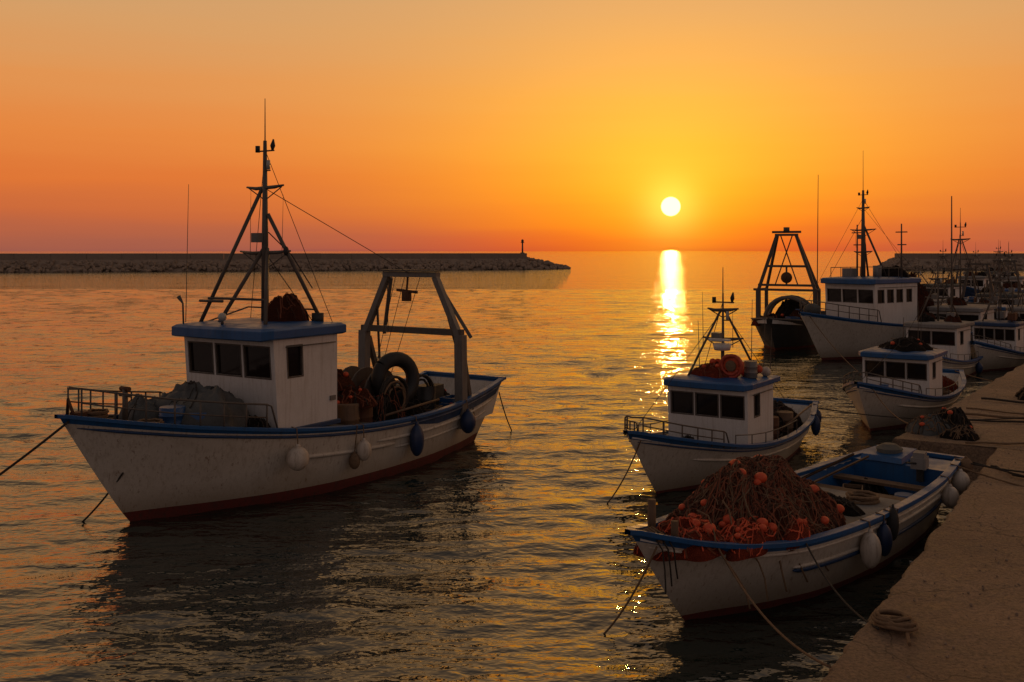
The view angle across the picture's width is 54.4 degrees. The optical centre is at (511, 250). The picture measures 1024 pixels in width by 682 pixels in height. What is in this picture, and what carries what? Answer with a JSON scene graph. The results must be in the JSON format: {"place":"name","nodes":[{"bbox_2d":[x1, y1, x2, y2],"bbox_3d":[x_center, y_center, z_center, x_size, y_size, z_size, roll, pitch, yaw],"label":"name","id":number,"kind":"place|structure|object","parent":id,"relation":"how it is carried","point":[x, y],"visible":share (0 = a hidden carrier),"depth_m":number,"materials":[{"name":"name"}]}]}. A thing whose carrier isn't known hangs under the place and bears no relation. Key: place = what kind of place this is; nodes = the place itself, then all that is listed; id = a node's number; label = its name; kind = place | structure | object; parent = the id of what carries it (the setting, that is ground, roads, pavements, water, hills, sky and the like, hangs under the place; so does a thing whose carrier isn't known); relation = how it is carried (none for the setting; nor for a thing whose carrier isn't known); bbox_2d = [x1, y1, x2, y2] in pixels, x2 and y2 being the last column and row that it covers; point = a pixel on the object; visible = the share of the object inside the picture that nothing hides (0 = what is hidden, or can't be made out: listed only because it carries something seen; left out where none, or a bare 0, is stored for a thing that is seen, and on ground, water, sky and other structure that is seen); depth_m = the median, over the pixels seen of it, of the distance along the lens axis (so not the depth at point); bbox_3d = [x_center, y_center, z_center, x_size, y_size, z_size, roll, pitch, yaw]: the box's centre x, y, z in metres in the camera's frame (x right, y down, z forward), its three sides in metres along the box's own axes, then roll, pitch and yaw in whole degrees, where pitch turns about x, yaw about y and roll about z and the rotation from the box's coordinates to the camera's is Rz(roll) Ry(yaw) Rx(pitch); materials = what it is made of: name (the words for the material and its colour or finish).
{"place":"outdoors","nodes":[
{"label":"outdoors","id":0,"kind":"place"},
{"bbox_2d":[0,251,1023,681],"bbox_3d":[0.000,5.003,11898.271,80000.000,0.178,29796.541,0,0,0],"label":"water","id":1,"kind":"structure","parent":0,"point":[498,549],"depth_m":18.77,"materials":[{"name":"orange liquid"}]},
{"bbox_2d":[54,112,505,521],"bbox_3d":[-4.486,1.250,22.255,4.053,9.000,12.245,0,0,32],"label":"fishing boat","id":2,"kind":"object","parent":1,"relation":"on","point":[273,403],"visible":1,"depth_m":20.29,"materials":[{"name":"white paint"}]},
{"bbox_2d":[0,421,68,475],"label":"mooring rope","id":3,"kind":"object","parent":2,"relation":"attached to","point":[34,448],"visible":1,"depth_m":17.01,"materials":[{"name":"black fabric"}]},
{"bbox_2d":[81,472,123,521],"bbox_3d":[-7.530,4.551,18.197,1.178,1.125,0.035,0,0,26],"label":"mooring rope","id":4,"kind":"object","parent":2,"relation":"attached to","point":[102,500],"visible":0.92,"depth_m":18.18,"materials":[{"name":"black fabric"}]},
{"bbox_2d":[498,392,511,429],"bbox_3d":[-0.148,4.426,27.072,0.031,1.371,1.336,0,0,17],"label":"mooring rope","id":5,"kind":"object","parent":2,"relation":"attached to","point":[504,410],"visible":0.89,"depth_m":26.86,"materials":[{"name":"fabric"}]},
{"bbox_2d":[0,253,570,272],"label":"breakwater","id":6,"kind":"object","parent":1,"relation":"in","point":[103,262],"visible":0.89,"depth_m":251.06,"materials":[{"name":"grey stone"}]},
{"bbox_2d":[623,277,821,493],"bbox_3d":[4.956,2.940,23.328,2.730,5.120,9.865,0,0,34],"label":"fishing boat","id":7,"kind":"object","parent":1,"relation":"on","point":[725,410],"visible":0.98,"depth_m":22.45,"materials":[{"name":"white paint"}]},
{"bbox_2d":[607,440,641,502],"bbox_3d":[2.199,4.377,19.693,0.831,1.464,0.027,0,0,31],"label":"mooring rope","id":8,"kind":"object","parent":7,"relation":"attached to","point":[626,472],"visible":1,"depth_m":19.64,"materials":[{"name":"black fabric"}]},
{"bbox_2d":[751,215,824,349],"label":"trawler","id":9,"kind":"object","parent":1,"relation":"on","point":[786,324],"visible":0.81,"depth_m":52.07,"materials":[{"name":"paint"}]},
{"bbox_2d":[625,442,972,619],"bbox_3d":[4.785,4.274,15.931,2.705,2.452,9.565,0,0,43],"label":"net boat","id":10,"kind":"object","parent":1,"relation":"on","point":[759,522],"visible":1,"depth_m":14.20,"materials":[{"name":"white paint"}]},
{"bbox_2d":[603,546,657,633],"bbox_3d":[1.494,4.427,12.860,0.860,1.365,0.027,0,0,35],"label":"mooring rope","id":11,"kind":"object","parent":10,"relation":"attached to","point":[632,594],"visible":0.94,"depth_m":12.79,"materials":[{"name":"fabric"}]},
{"bbox_2d":[723,555,830,667],"bbox_3d":[2.915,4.057,11.491,0.027,0.380,3.521,0,0,-7],"label":"mooring rope","id":12,"kind":"object","parent":10,"relation":"attached to","point":[778,631],"visible":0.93,"depth_m":11.21,"materials":[{"name":"fabric"}]},
{"bbox_2d":[806,543,878,629],"bbox_3d":[3.992,4.091,12.270,0.025,0.246,3.144,0,0,2],"label":"mooring rope","id":13,"kind":"object","parent":10,"relation":"attached to","point":[845,602],"visible":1,"depth_m":12.21,"materials":[{"name":"fabric"}]},
{"bbox_2d":[954,456,1023,476],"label":"mooring rope","id":14,"kind":"object","parent":10,"relation":"attached to","point":[996,469],"visible":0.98,"depth_m":18.15,"materials":[{"name":"black fabric"}]},
{"bbox_2d":[956,459,1023,472],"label":"mooring rope","id":15,"kind":"object","parent":10,"relation":"attached to","point":[995,467],"visible":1,"depth_m":18.25,"materials":[{"name":"black fabric"}]},
{"bbox_2d":[959,466,1023,486],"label":"mooring rope","id":16,"kind":"object","parent":10,"relation":"attached to","point":[990,477],"visible":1,"depth_m":17.79,"materials":[{"name":"fabric"}]},
{"bbox_2d":[798,190,934,359],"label":"trawler","id":17,"kind":"object","parent":1,"relation":"on","point":[863,311],"visible":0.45,"depth_m":46.35,"materials":[{"name":"white paint"}]},
{"bbox_2d":[810,316,861,374],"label":"mooring rope","id":18,"kind":"object","parent":17,"relation":"attached to","point":[834,347],"visible":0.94,"depth_m":42.47,"materials":[{"name":"fabric"}]},
{"bbox_2d":[842,301,965,430],"bbox_3d":[11.998,3.513,30.478,2.730,3.974,9.865,0,0,35],"label":"fishing boat","id":19,"kind":"object","parent":1,"relation":"on","point":[908,377],"visible":0.99,"depth_m":29.28,"materials":[{"name":"white paint"}]},
{"bbox_2d":[912,265,946,304],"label":"fishing boat","id":20,"kind":"object","parent":1,"relation":"on","point":[935,292],"visible":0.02,"depth_m":63.41,"materials":[{"name":"white paint"}]},
{"bbox_2d":[893,267,982,376],"bbox_3d":[16.998,2.790,39.965,3.009,5.420,9.865,0,0,38],"label":"fishing boat","id":21,"kind":"object","parent":1,"relation":"on","point":[951,333],"visible":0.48,"depth_m":39.61,"materials":[{"name":"white paint"}]},
{"bbox_2d":[923,249,976,303],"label":"fishing boat","id":22,"kind":"object","parent":1,"relation":"on","point":[966,299],"visible":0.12,"depth_m":80.32,"materials":[{"name":"white paint"}]},
{"bbox_2d":[877,253,1023,270],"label":"breakwater","id":23,"kind":"object","parent":1,"relation":"in","point":[928,261],"visible":0.63,"depth_m":260.79,"materials":[{"name":"grey stone"}]},
{"bbox_2d":[926,196,997,339],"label":"fishing boat","id":24,"kind":"object","parent":1,"relation":"on","point":[967,311],"visible":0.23,"depth_m":48.22,"materials":[{"name":"blue paint"}]},
{"bbox_2d":[957,250,988,297],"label":"fishing boat","id":25,"kind":"object","parent":1,"relation":"on","point":[981,277],"visible":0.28,"depth_m":97.95,"materials":[{"name":"blue paint"}]},
{"bbox_2d":[978,266,1014,319],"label":"fishing boat","id":26,"kind":"object","parent":1,"relation":"on","point":[986,300],"visible":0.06,"depth_m":56.36,"materials":[{"name":"white paint"}]},
{"bbox_2d":[970,269,1023,371],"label":"fishing boat","id":27,"kind":"object","parent":1,"relation":"on","point":[998,344],"visible":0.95,"depth_m":42.68,"materials":[{"name":"white paint"}]},
{"bbox_2d":[983,239,1013,275],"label":"fishing boat","id":28,"kind":"object","parent":1,"relation":"on","point":[998,253],"visible":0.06,"depth_m":111.41,"materials":[{"name":"white paint"}]},
{"bbox_2d":[975,252,1023,304],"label":"fishing boat","id":29,"kind":"object","parent":1,"relation":"on","point":[1009,295],"visible":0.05,"depth_m":62.89,"materials":[{"name":"white paint"}]},
{"bbox_2d":[986,250,1023,286],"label":"fishing boat","id":30,"kind":"object","parent":1,"relation":"on","point":[1012,279],"visible":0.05,"depth_m":86.53,"materials":[{"name":"white paint"}]},
{"bbox_2d":[1001,243,1023,298],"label":"fishing boat","id":31,"kind":"object","parent":1,"relation":"on","point":[1014,286],"visible":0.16,"depth_m":72.51,"materials":[{"name":"white paint"}]},
{"bbox_2d":[1006,273,1023,320],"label":"fishing boat","id":32,"kind":"object","parent":1,"relation":"on","point":[1019,307],"visible":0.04,"depth_m":50.72,"materials":[{"name":"paint"}]},
{"bbox_2d":[0,0,1023,250],"label":"sky","id":33,"kind":"structure","parent":0,"point":[395,125],"materials":[{"name":"orange"}]},
{"bbox_2d":[821,364,1023,681],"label":"quay","id":34,"kind":"structure","parent":0,"point":[978,638],"depth_m":12.21,"materials":[{"name":"concrete"}]},
{"bbox_2d":[872,389,907,423],"bbox_3d":[9.581,3.927,24.870,0.031,0.485,3.660,0,0,3],"label":"mooring rope","id":35,"kind":"object","parent":34,"relation":"attached to","point":[888,409],"visible":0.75,"depth_m":25.39,"materials":[{"name":"fabric"}]},
{"bbox_2d":[871,609,918,646],"bbox_3d":[4.143,4.022,10.664,0.446,0.169,0.811,0,0,0],"label":"rope coil","id":36,"kind":"object","parent":34,"relation":"on","point":[899,621],"visible":1,"depth_m":10.70,"materials":[{"name":"beige fabric"}]},
{"bbox_2d":[811,406,1023,419],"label":"mooring rope","id":37,"kind":"object","parent":34,"relation":"attached to","point":[908,418],"visible":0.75,"depth_m":25.49,"materials":[{"name":"fabric"}]},
{"bbox_2d":[905,407,979,440],"bbox_3d":[9.686,3.845,22.506,1.512,0.530,1.828,0,0,19],"label":"fishing net","id":38,"kind":"object","parent":34,"relation":"on","point":[954,423],"visible":1,"depth_m":22.25,"materials":[{"name":"fabric"}]},
{"bbox_2d":[965,413,1020,417],"bbox_3d":[14.864,4.048,22.861,8.168,0.057,0.905,0,0,33],"label":"mooring rope","id":39,"kind":"object","parent":34,"relation":"on","point":[986,415],"visible":0.81,"depth_m":24.43,"materials":[{"name":"fabric"}]},
{"bbox_2d":[965,441,1023,444],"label":"mooring rope","id":40,"kind":"object","parent":34,"relation":"on","point":[1000,443],"visible":1,"depth_m":21.01,"materials":[{"name":"fabric"}]},
{"bbox_2d":[966,407,1023,414],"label":"mooring rope","id":41,"kind":"object","parent":34,"relation":"on","point":[994,410],"visible":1,"depth_m":25.26,"materials":[{"name":"fabric"}]},
{"bbox_2d":[969,419,1023,422],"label":"mooring rope","id":42,"kind":"object","parent":34,"relation":"on","point":[1004,421],"visible":0.81,"depth_m":23.68,"materials":[{"name":"fabric"}]},
{"bbox_2d":[981,397,1023,403],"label":"mooring rope","id":43,"kind":"object","parent":34,"relation":"on","point":[1004,400],"visible":1,"depth_m":26.98,"materials":[{"name":"fabric"}]},
{"bbox_2d":[990,465,1023,477],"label":"mooring rope","id":44,"kind":"object","parent":34,"relation":"on","point":[1006,472],"visible":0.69,"depth_m":18.17,"materials":[{"name":"black fabric"}]},
{"bbox_2d":[863,447,1023,677],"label":"gravel","id":45,"kind":"structure","parent":0,"point":[953,647],"depth_m":12.19,"materials":[{"name":"gravel"}]},
{"bbox_2d":[1015,387,1023,399],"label":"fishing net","id":46,"kind":"object","parent":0,"point":[1019,394],"visible":1,"depth_m":27.71,"materials":[{"name":"fabric"}]},
{"bbox_3d":[16.004,3.890,27.783,0.400,0.420,0.400,0,0,0],"label":"mooring bollard","id":47,"kind":"object","parent":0,"visible":0},
{"bbox_2d":[955,370,1023,385],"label":"mooring rope","id":48,"kind":"object","parent":47,"relation":"attached to","point":[978,377],"visible":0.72,"depth_m":32.73,"materials":[{"name":"fabric"}]}
]}

